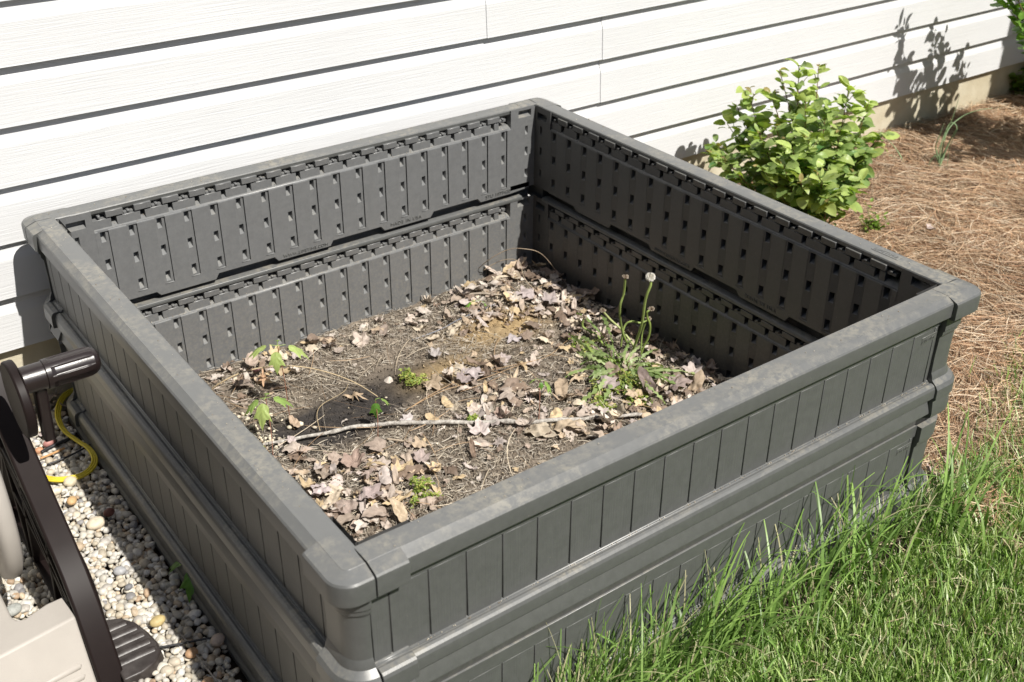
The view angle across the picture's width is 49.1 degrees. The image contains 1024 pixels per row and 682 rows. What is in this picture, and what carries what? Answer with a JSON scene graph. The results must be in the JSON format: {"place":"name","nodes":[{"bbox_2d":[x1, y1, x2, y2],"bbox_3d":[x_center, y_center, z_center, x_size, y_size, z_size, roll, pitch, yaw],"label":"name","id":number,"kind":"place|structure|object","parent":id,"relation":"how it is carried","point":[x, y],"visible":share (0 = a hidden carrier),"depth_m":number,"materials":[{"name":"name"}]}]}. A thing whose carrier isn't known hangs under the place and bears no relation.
{"place":"outdoors","nodes":[
{"label":"outdoors","id":0,"kind":"place"},
{"bbox_2d":[317,385,347,429],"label":"dried grass","id":1,"kind":"structure","parent":0,"point":[325,402],"depth_m":2.27,"materials":[{"name":"beige plant"}]},
{"bbox_2d":[200,263,728,539],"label":"soil","id":2,"kind":"structure","parent":0,"point":[392,390],"depth_m":2.33,"materials":[{"name":"brown soil"}]},
{"bbox_2d":[258,368,267,386],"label":"fallen leaf","id":3,"kind":"object","parent":2,"relation":"on","point":[262,377],"visible":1,"depth_m":2.33,"materials":[{"name":"brown plant"}]},
{"bbox_2d":[245,393,293,453],"bbox_3d":[-0.477,0.160,2.161,0.109,0.092,0.084,-60,65,-56],"label":"maple seedling","id":4,"kind":"object","parent":2,"relation":"on","point":[262,415],"visible":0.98,"depth_m":2.15,"materials":[{"name":"green plant"}]},
{"bbox_2d":[247,340,308,414],"bbox_3d":[-0.466,0.072,2.252,0.115,0.152,0.073,12,32,18],"label":"maple seedling","id":5,"kind":"object","parent":2,"relation":"on","point":[276,361],"visible":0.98,"depth_m":2.21,"materials":[{"name":"green plant"}]},
{"bbox_2d":[285,436,295,442],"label":"fallen leaf","id":6,"kind":"object","parent":2,"relation":"on","point":[290,439],"visible":1,"depth_m":2.17,"materials":[{"name":"beige plant"}]},
{"bbox_2d":[212,365,377,396],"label":"dried grass","id":7,"kind":"structure","parent":2,"relation":"on","point":[288,366],"depth_m":2.30,"materials":[{"name":"beige plant"}]},
{"bbox_2d":[289,415,300,427],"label":"fallen leaf","id":8,"kind":"object","parent":2,"relation":"on","point":[293,421],"visible":1,"depth_m":2.22,"materials":[{"name":"brown plant"}]},
{"bbox_2d":[344,391,367,399],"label":"fallen leaf","id":9,"kind":"object","parent":2,"relation":"on","point":[355,394],"visible":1,"depth_m":2.31,"materials":[{"name":"beige plant"}]},
{"bbox_2d":[234,302,522,449],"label":"shell bits","id":10,"kind":"object","parent":2,"relation":"on","point":[268,428],"visible":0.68,"depth_m":2.22,"materials":[{"name":"white"}]},
{"bbox_2d":[369,398,389,431],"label":"maple seedling","id":11,"kind":"object","parent":2,"relation":"on","point":[375,409],"visible":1,"depth_m":2.20,"materials":[{"name":"green plant"}]},
{"bbox_2d":[400,412,414,420],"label":"fallen leaf","id":12,"kind":"object","parent":2,"relation":"on","point":[408,416],"visible":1,"depth_m":2.23,"materials":[{"name":"beige plant"}]},
{"bbox_2d":[398,367,428,386],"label":"chickweed","id":13,"kind":"object","parent":2,"relation":"on","point":[407,374],"visible":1,"depth_m":2.35,"materials":[{"name":"green plant"}]},
{"bbox_2d":[413,448,430,462],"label":"fallen leaf","id":14,"kind":"object","parent":2,"relation":"on","point":[421,455],"visible":1,"depth_m":2.12,"materials":[{"name":"beige plant"}]},
{"bbox_2d":[408,476,443,507],"bbox_3d":[-0.159,0.271,2.018,0.065,0.042,0.079,-7,32,-13],"label":"chickweed","id":15,"kind":"object","parent":2,"relation":"on","point":[419,484],"visible":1,"depth_m":2.02,"materials":[{"name":"green plant"}]},
{"bbox_2d":[421,294,437,302],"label":"fallen leaf","id":16,"kind":"object","parent":2,"relation":"on","point":[428,299],"visible":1,"depth_m":2.66,"materials":[{"name":"brown plant"}]},
{"bbox_2d":[428,346,441,356],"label":"fallen leaf","id":17,"kind":"object","parent":2,"relation":"on","point":[435,352],"visible":1,"depth_m":2.45,"materials":[{"name":"beige plant"}]},
{"bbox_2d":[262,412,641,445],"bbox_3d":[-0.112,0.163,2.212,0.756,0.021,0.046,-3,31,-6],"label":"stick","id":18,"kind":"object","parent":2,"relation":"on","point":[435,422],"visible":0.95,"depth_m":2.21,"materials":[{"name":"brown wood"}]},
{"bbox_2d":[412,303,497,339],"bbox_3d":[-0.124,-0.046,2.582,0.252,0.015,0.012,-22,37,-33],"label":"twig","id":19,"kind":"object","parent":2,"relation":"on","point":[449,324],"visible":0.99,"depth_m":2.56,"materials":[{"name":"brown wood"}]},
{"bbox_2d":[214,280,701,533],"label":"pine needles","id":20,"kind":"object","parent":2,"relation":"on","point":[426,397],"visible":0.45,"depth_m":2.30,"materials":[{"name":"brown plant"}]},
{"bbox_2d":[386,438,432,445],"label":"twig","id":21,"kind":"object","parent":20,"relation":"on","point":[392,439],"visible":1,"depth_m":2.17,"materials":[{"name":"wood"}]},
{"bbox_2d":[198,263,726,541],"bbox_3d":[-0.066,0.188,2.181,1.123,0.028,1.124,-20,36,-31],"label":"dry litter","id":22,"kind":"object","parent":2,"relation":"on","point":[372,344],"visible":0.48,"depth_m":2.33,"materials":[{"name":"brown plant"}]},
{"bbox_2d":[466,280,498,289],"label":"fallen leaf","id":23,"kind":"object","parent":22,"relation":"on","point":[479,287],"visible":1,"depth_m":2.68,"materials":[{"name":"beige plant"}]},
{"bbox_2d":[494,352,510,362],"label":"fallen leaf","id":24,"kind":"object","parent":22,"relation":"on","point":[508,357],"visible":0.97,"depth_m":2.43,"materials":[{"name":"beige plant"}]},
{"bbox_2d":[204,256,731,540],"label":"leaf litter","id":25,"kind":"object","parent":2,"relation":"on","point":[401,471],"visible":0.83,"depth_m":2.32,"materials":[{"name":"beige plant"}]},
{"bbox_2d":[310,483,331,494],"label":"fallen leaf","id":26,"kind":"object","parent":25,"relation":"on","point":[321,489],"visible":1,"depth_m":2.02,"materials":[{"name":"beige plant"}]},
{"bbox_2d":[321,492,340,508],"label":"fallen leaf","id":27,"kind":"object","parent":25,"relation":"on","point":[331,499],"visible":1,"depth_m":1.99,"materials":[{"name":"beige plant"}]},
{"bbox_2d":[331,499,358,513],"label":"fallen leaf","id":28,"kind":"object","parent":25,"relation":"on","point":[349,506],"visible":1,"depth_m":1.99,"materials":[{"name":"brown plant"}]},
{"bbox_2d":[340,448,364,467],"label":"fallen leaf","id":29,"kind":"object","parent":25,"relation":"on","point":[354,458],"visible":1,"depth_m":2.09,"materials":[{"name":"brown plant"}]},
{"bbox_2d":[361,468,374,479],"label":"fallen leaf","id":30,"kind":"object","parent":25,"relation":"on","point":[368,472],"visible":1,"depth_m":2.05,"materials":[{"name":"brown plant"}]},
{"bbox_2d":[358,483,383,500],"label":"fallen leaf","id":31,"kind":"object","parent":25,"relation":"on","point":[369,491],"visible":1,"depth_m":2.01,"materials":[{"name":"brown plant"}]},
{"bbox_2d":[389,498,407,521],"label":"fallen leaf","id":32,"kind":"object","parent":25,"relation":"on","point":[400,511],"visible":0.99,"depth_m":1.96,"materials":[{"name":"beige plant"}]},
{"bbox_2d":[456,371,473,382],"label":"fallen leaf","id":33,"kind":"object","parent":25,"relation":"on","point":[462,377],"visible":1,"depth_m":2.35,"materials":[{"name":"beige plant"}]},
{"bbox_2d":[462,367,484,378],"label":"fallen leaf","id":34,"kind":"object","parent":25,"relation":"on","point":[474,371],"visible":1,"depth_m":2.37,"materials":[{"name":"beige plant"}]},
{"bbox_2d":[469,292,500,294],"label":"twig","id":35,"kind":"object","parent":25,"relation":"on","point":[479,293],"visible":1,"depth_m":2.67,"materials":[{"name":"brown wood"}]},
{"bbox_2d":[488,273,508,281],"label":"fallen leaf","id":36,"kind":"object","parent":25,"relation":"on","point":[499,276],"visible":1,"depth_m":2.73,"materials":[{"name":"beige plant"}]},
{"bbox_2d":[494,407,509,417],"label":"fallen leaf","id":37,"kind":"object","parent":25,"relation":"on","point":[497,411],"visible":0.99,"depth_m":2.24,"materials":[{"name":"brown plant"}]},
{"bbox_2d":[499,387,520,402],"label":"fallen leaf","id":38,"kind":"object","parent":25,"relation":"on","point":[508,393],"visible":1,"depth_m":2.29,"materials":[{"name":"beige plant"}]},
{"bbox_2d":[505,367,521,380],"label":"fallen leaf","id":39,"kind":"object","parent":25,"relation":"on","point":[515,374],"visible":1,"depth_m":2.35,"materials":[{"name":"beige plant"}]},
{"bbox_2d":[479,248,560,276],"bbox_3d":[0.016,-0.191,2.705,0.208,0.093,0.041,5,31,7],"label":"dry vine","id":40,"kind":"object","parent":25,"relation":"on","point":[518,248],"visible":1,"depth_m":2.69,"materials":[{"name":"brown plant"}]},
{"bbox_2d":[514,285,534,298],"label":"fallen leaf","id":41,"kind":"object","parent":25,"relation":"on","point":[529,293],"visible":1,"depth_m":2.66,"materials":[{"name":"beige plant"}]},
{"bbox_2d":[529,378,551,418],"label":"maple seedling","id":42,"kind":"object","parent":25,"relation":"on","point":[547,385],"visible":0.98,"depth_m":2.26,"materials":[{"name":"green plant"}]},
{"bbox_2d":[542,291,557,303],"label":"fallen leaf","id":43,"kind":"object","parent":25,"relation":"on","point":[551,298],"visible":1,"depth_m":2.64,"materials":[{"name":"beige plant"}]},
{"bbox_2d":[552,391,581,400],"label":"fallen leaf","id":44,"kind":"object","parent":25,"relation":"on","point":[562,398],"visible":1,"depth_m":2.29,"materials":[{"name":"beige plant"}]},
{"bbox_2d":[597,375,619,388],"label":"fallen leaf","id":45,"kind":"object","parent":25,"relation":"on","point":[612,381],"visible":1,"depth_m":2.31,"materials":[{"name":"beige plant"}]},
{"bbox_2d":[637,366,655,393],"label":"fallen leaf","id":46,"kind":"object","parent":25,"relation":"on","point":[643,373],"visible":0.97,"depth_m":2.31,"materials":[{"name":"brown plant"}]},
{"bbox_2d":[668,373,692,390],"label":"fallen leaf","id":47,"kind":"object","parent":25,"relation":"on","point":[681,381],"visible":1,"depth_m":2.31,"materials":[{"name":"beige plant"}]},
{"bbox_2d":[682,361,702,375],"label":"fallen leaf","id":48,"kind":"object","parent":25,"relation":"on","point":[690,367],"visible":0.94,"depth_m":2.36,"materials":[{"name":"beige plant"}]},
{"bbox_2d":[412,361,529,406],"bbox_3d":[-0.090,0.087,2.344,0.306,0.012,0.016,-19,36,-29],"label":"needle bundle","id":49,"kind":"object","parent":2,"relation":"on","point":[466,383],"visible":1,"depth_m":2.34,"materials":[{"name":"brown plant"}]},
{"bbox_2d":[467,413,479,425],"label":"chickweed","id":50,"kind":"object","parent":2,"relation":"on","point":[473,417],"visible":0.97,"depth_m":2.23,"materials":[{"name":"green plant"}]},
{"bbox_2d":[467,417,489,434],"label":"fallen leaf","id":51,"kind":"object","parent":2,"relation":"on","point":[482,428],"visible":1,"depth_m":2.20,"materials":[{"name":"beige plant"}]},
{"bbox_2d":[405,326,586,410],"bbox_3d":[-0.016,0.058,2.395,0.513,0.011,0.048,-21,37,-32],"label":"needle bundle","id":52,"kind":"object","parent":2,"relation":"on","point":[492,369],"visible":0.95,"depth_m":2.39,"materials":[{"name":"brown plant"}]},
{"bbox_2d":[505,333,521,342],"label":"fallen leaf","id":53,"kind":"object","parent":2,"relation":"on","point":[510,337],"visible":1,"depth_m":2.50,"materials":[{"name":"beige plant"}]},
{"bbox_2d":[483,259,561,294],"bbox_3d":[0.043,-0.151,2.690,0.251,0.065,0.064,8,32,13],"label":"dry vine","id":54,"kind":"object","parent":2,"relation":"on","point":[521,269],"visible":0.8,"depth_m":2.70,"materials":[{"name":"brown plant"}]},
{"bbox_2d":[554,418,586,431],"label":"fallen leaf","id":55,"kind":"object","parent":2,"relation":"on","point":[560,425],"visible":1,"depth_m":2.20,"materials":[{"name":"beige plant"}]},
{"bbox_2d":[568,373,587,384],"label":"fallen leaf","id":56,"kind":"object","parent":2,"relation":"on","point":[577,377],"visible":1,"depth_m":2.36,"materials":[{"name":"beige plant"}]},
{"bbox_2d":[568,336,598,351],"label":"chickweed","id":57,"kind":"object","parent":2,"relation":"on","point":[574,343],"visible":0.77,"depth_m":2.48,"materials":[{"name":"green plant"}]},
{"bbox_2d":[589,394,616,413],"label":"chickweed","id":58,"kind":"object","parent":2,"relation":"on","point":[601,397],"visible":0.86,"depth_m":2.27,"materials":[{"name":"green plant"}]},
{"bbox_2d":[588,378,622,398],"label":"chickweed","id":59,"kind":"object","parent":2,"relation":"on","point":[616,387],"visible":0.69,"depth_m":2.32,"materials":[{"name":"green plant"}]},
{"bbox_2d":[565,273,694,405],"bbox_3d":[0.262,-0.044,2.358,0.295,0.227,0.363,2,31,3],"label":"dandelion","id":60,"kind":"object","parent":2,"relation":"on","point":[599,354],"visible":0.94,"depth_m":2.39,"materials":[{"name":"green plant"}]},
{"bbox_2d":[616,366,656,393],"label":"chickweed","id":61,"kind":"object","parent":2,"relation":"on","point":[628,374],"visible":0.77,"depth_m":2.32,"materials":[{"name":"green plant"}]},
{"bbox_2d":[626,388,652,406],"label":"chickweed","id":62,"kind":"object","parent":2,"relation":"on","point":[642,397],"visible":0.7,"depth_m":2.29,"materials":[{"name":"green plant"}]},
{"bbox_2d":[2,409,970,681],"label":"ground","id":63,"kind":"structure","parent":0,"point":[244,679],"depth_m":1.93,"materials":[{"name":"brown soil"}]},
{"bbox_2d":[0,400,241,681],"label":"gravel","id":64,"kind":"structure","parent":63,"relation":"on","point":[30,592],"depth_m":1.89,"materials":[{"name":"beige gravel"}]},
{"bbox_2d":[7,603,21,616],"bbox_3d":[-0.807,0.435,1.810,0.022,0.017,0.029,28,37,33],"label":"pebble","id":65,"kind":"object","parent":64,"relation":"on","point":[14,609],"visible":0.79,"depth_m":1.80,"materials":[{"name":"white stone"}]},
{"bbox_2d":[35,447,42,453],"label":"pebble","id":66,"kind":"object","parent":64,"relation":"on","point":[38,449],"visible":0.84,"depth_m":2.18,"materials":[{"name":"stone"}]},
{"bbox_2d":[43,440,55,446],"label":"pebble","id":67,"kind":"object","parent":64,"relation":"on","point":[46,444],"visible":0.73,"depth_m":2.19,"materials":[{"name":"pink stone"}]},
{"bbox_2d":[40,447,64,459],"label":"twig","id":68,"kind":"object","parent":64,"relation":"on","point":[52,453],"visible":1,"depth_m":2.17,"materials":[{"name":"brown wood"}]},
{"bbox_2d":[40,437,70,453],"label":"twig","id":69,"kind":"object","parent":64,"relation":"on","point":[58,443],"visible":1,"depth_m":2.19,"materials":[{"name":"grey wood"}]},
{"bbox_2d":[48,388,62,400],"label":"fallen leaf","id":70,"kind":"object","parent":64,"relation":"on","point":[50,396],"visible":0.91,"depth_m":2.33,"materials":[{"name":"plant"}]},
{"bbox_2d":[53,487,61,495],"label":"pebble","id":71,"kind":"object","parent":64,"relation":"on","point":[57,490],"visible":0.69,"depth_m":2.07,"materials":[{"name":"white stone"}]},
{"bbox_2d":[47,444,90,464],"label":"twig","id":72,"kind":"object","parent":64,"relation":"on","point":[83,448],"visible":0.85,"depth_m":2.16,"materials":[{"name":"wood"}]},
{"bbox_2d":[63,476,76,486],"bbox_3d":[-0.828,0.263,2.098,0.023,0.018,0.026,20,33,24],"label":"pebble","id":73,"kind":"object","parent":64,"relation":"on","point":[69,481],"visible":1,"depth_m":2.09,"materials":[{"name":"beige stone"}]},
{"bbox_2d":[46,388,97,481],"bbox_3d":[-0.904,0.186,2.218,0.134,0.013,0.322,-13,33,-21],"label":"hose","id":74,"kind":"object","parent":64,"relation":"on","point":[87,447],"visible":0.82,"depth_m":2.19,"materials":[{"name":"yellow rubber"}]},
{"bbox_2d":[67,496,76,504],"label":"pebble","id":75,"kind":"object","parent":64,"relation":"on","point":[71,500],"visible":1,"depth_m":2.04,"materials":[{"name":"stone"}]},
{"bbox_2d":[0,347,163,681],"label":"hose reel cart","id":76,"kind":"object","parent":64,"relation":"on","point":[70,633],"visible":1,"depth_m":1.67,"materials":[{"name":"brown plastic"}]},
{"bbox_2d":[86,516,104,529],"bbox_3d":[-0.741,0.325,1.995,0.027,0.021,0.034,24,35,29],"label":"pebble","id":77,"kind":"object","parent":64,"relation":"on","point":[96,523],"visible":1,"depth_m":1.99,"materials":[{"name":"beige stone"}]},
{"bbox_2d":[103,508,114,516],"bbox_3d":[-0.727,0.309,2.022,0.015,0.015,0.022,28,37,33],"label":"pebble","id":78,"kind":"object","parent":64,"relation":"on","point":[108,512],"visible":1,"depth_m":2.02,"materials":[{"name":"red stone"}]},
{"bbox_2d":[113,566,125,575],"bbox_3d":[-0.662,0.388,1.890,0.021,0.016,0.018,-7,34,-18],"label":"pebble","id":79,"kind":"object","parent":64,"relation":"on","point":[119,570],"visible":1,"depth_m":1.88,"materials":[{"name":"white stone"}]},
{"bbox_2d":[125,583,132,589],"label":"pebble","id":80,"kind":"object","parent":64,"relation":"on","point":[129,586],"visible":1,"depth_m":1.85,"materials":[{"name":"grey stone"}]},
{"bbox_2d":[150,615,165,626],"bbox_3d":[-0.567,0.448,1.791,0.019,0.016,0.027,28,37,33],"label":"pebble","id":81,"kind":"object","parent":64,"relation":"on","point":[157,620],"visible":1,"depth_m":1.78,"materials":[{"name":"yellow stone"}]},
{"bbox_2d":[169,562,193,603],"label":"maple seedling","id":82,"kind":"object","parent":64,"relation":"on","point":[187,584],"visible":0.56,"depth_m":1.84,"materials":[{"name":"green plant"}]},
{"bbox_2d":[159,637,211,648],"bbox_3d":[-0.495,0.469,1.757,0.149,0.004,0.012,-10,32,-17],"label":"tube","id":83,"kind":"object","parent":64,"relation":"on","point":[185,642],"visible":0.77,"depth_m":1.75,"materials":[{"name":"black plastic"}]},
{"bbox_2d":[185,647,197,658],"bbox_3d":[-0.496,0.483,1.733,0.017,0.015,0.022,24,35,29],"label":"pebble","id":84,"kind":"object","parent":64,"relation":"on","point":[191,652],"visible":1,"depth_m":1.73,"materials":[{"name":"stone"}]},
{"bbox_2d":[180,633,217,681],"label":"twig","id":85,"kind":"object","parent":64,"relation":"on","point":[212,675],"visible":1,"depth_m":1.72,"materials":[{"name":"brown wood"}]},
{"bbox_2d":[202,677,213,681],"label":"pebble","id":86,"kind":"object","parent":64,"relation":"on","point":[208,679],"visible":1,"depth_m":1.68,"materials":[{"name":"brown stone"}]},
{"bbox_2d":[210,633,224,645],"bbox_3d":[-0.462,0.469,1.757,0.020,0.018,0.025,24,35,29],"label":"pebble","id":87,"kind":"object","parent":64,"relation":"on","point":[217,639],"visible":1,"depth_m":1.75,"materials":[{"name":"grey stone"}]},
{"bbox_2d":[21,98,980,681],"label":"raised garden bed","id":88,"kind":"object","parent":63,"relation":"on","point":[755,294],"visible":0.9,"depth_m":1.89,"materials":[{"name":"grey plastic"}]},
{"bbox_2d":[36,105,954,639],"bbox_3d":[-0.063,-0.046,2.040,1.186,0.273,1.187,-20,36,-31],"label":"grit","id":89,"kind":"object","parent":88,"relation":"on","point":[598,443],"visible":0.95,"depth_m":1.77,"materials":[{"name":"soil"}]},
{"bbox_2d":[0,0,1023,412],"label":"house wall","id":90,"kind":"structure","parent":63,"relation":"on","point":[104,98],"depth_m":2.47,"materials":[{"name":"white plastic"}]},
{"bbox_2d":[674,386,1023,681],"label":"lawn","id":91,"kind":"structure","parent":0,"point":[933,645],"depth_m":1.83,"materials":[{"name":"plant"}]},
{"bbox_2d":[532,442,1022,681],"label":"long grass","id":92,"kind":"structure","parent":91,"relation":"on","point":[617,675],"depth_m":1.76,"materials":[{"name":"green plant"}]},
{"bbox_2d":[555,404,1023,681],"bbox_3d":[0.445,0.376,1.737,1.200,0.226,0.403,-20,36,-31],"label":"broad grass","id":93,"kind":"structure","parent":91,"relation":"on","point":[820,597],"depth_m":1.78,"materials":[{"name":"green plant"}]},
{"bbox_2d":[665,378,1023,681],"bbox_3d":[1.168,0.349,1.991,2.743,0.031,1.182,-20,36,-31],"label":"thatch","id":94,"kind":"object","parent":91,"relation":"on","point":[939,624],"visible":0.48,"depth_m":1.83,"materials":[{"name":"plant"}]},
{"bbox_2d":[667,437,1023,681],"bbox_3d":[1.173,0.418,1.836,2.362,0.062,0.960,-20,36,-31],"label":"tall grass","id":95,"kind":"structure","parent":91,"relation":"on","point":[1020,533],"depth_m":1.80,"materials":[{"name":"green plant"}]},
{"bbox_2d":[946,329,1023,501],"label":"edge grass","id":96,"kind":"structure","parent":91,"relation":"on","point":[1012,428],"depth_m":2.25,"materials":[{"name":"plant"}]},
{"bbox_2d":[737,90,1023,553],"bbox_3d":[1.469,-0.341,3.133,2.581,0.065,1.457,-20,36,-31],"label":"pine straw","id":97,"kind":"object","parent":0,"point":[1003,153],"visible":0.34,"depth_m":3.05,"materials":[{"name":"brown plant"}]},
{"bbox_2d":[701,58,899,225],"bbox_3d":[0.718,-0.469,2.923,0.467,0.480,0.484,16,34,25],"label":"leafy shrub","id":98,"kind":"object","parent":97,"relation":"on","point":[801,168],"visible":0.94,"depth_m":2.89,"materials":[{"name":"green plant"}]},
{"bbox_2d":[858,198,888,233],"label":"weed","id":99,"kind":"object","parent":97,"relation":"on","point":[871,224],"visible":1,"depth_m":3.06,"materials":[{"name":"green plant"}]},
{"bbox_2d":[882,139,903,161],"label":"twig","id":100,"kind":"object","parent":97,"relation":"on","point":[897,151],"visible":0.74,"depth_m":3.51,"materials":[{"name":"brown wood"}]},
{"bbox_2d":[924,479,938,500],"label":"fallen leaf","id":101,"kind":"object","parent":97,"relation":"on","point":[928,490],"visible":0.12,"depth_m":2.08,"materials":[{"name":"brown plant"}]},
{"bbox_2d":[926,464,948,476],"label":"fallen leaf","id":102,"kind":"object","parent":97,"relation":"on","point":[928,467],"visible":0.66,"depth_m":2.11,"materials":[{"name":"brown plant"}]},
{"bbox_2d":[929,95,1002,165],"bbox_3d":[1.392,-0.655,3.451,0.231,0.243,0.050,-12,33,-20],"label":"wild onion","id":103,"kind":"object","parent":97,"relation":"on","point":[940,160],"visible":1,"depth_m":3.45,"materials":[{"name":"plant"}]},
{"bbox_2d":[990,0,1023,53],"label":"leafy shrub","id":104,"kind":"object","parent":97,"relation":"on","point":[1018,27],"visible":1,"depth_m":3.34,"materials":[{"name":"green plant"}]},
{"bbox_2d":[1008,67,1023,97],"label":"weed","id":105,"kind":"object","parent":97,"relation":"on","point":[1017,83],"visible":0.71,"depth_m":4.03,"materials":[{"name":"green plant"}]}
]}

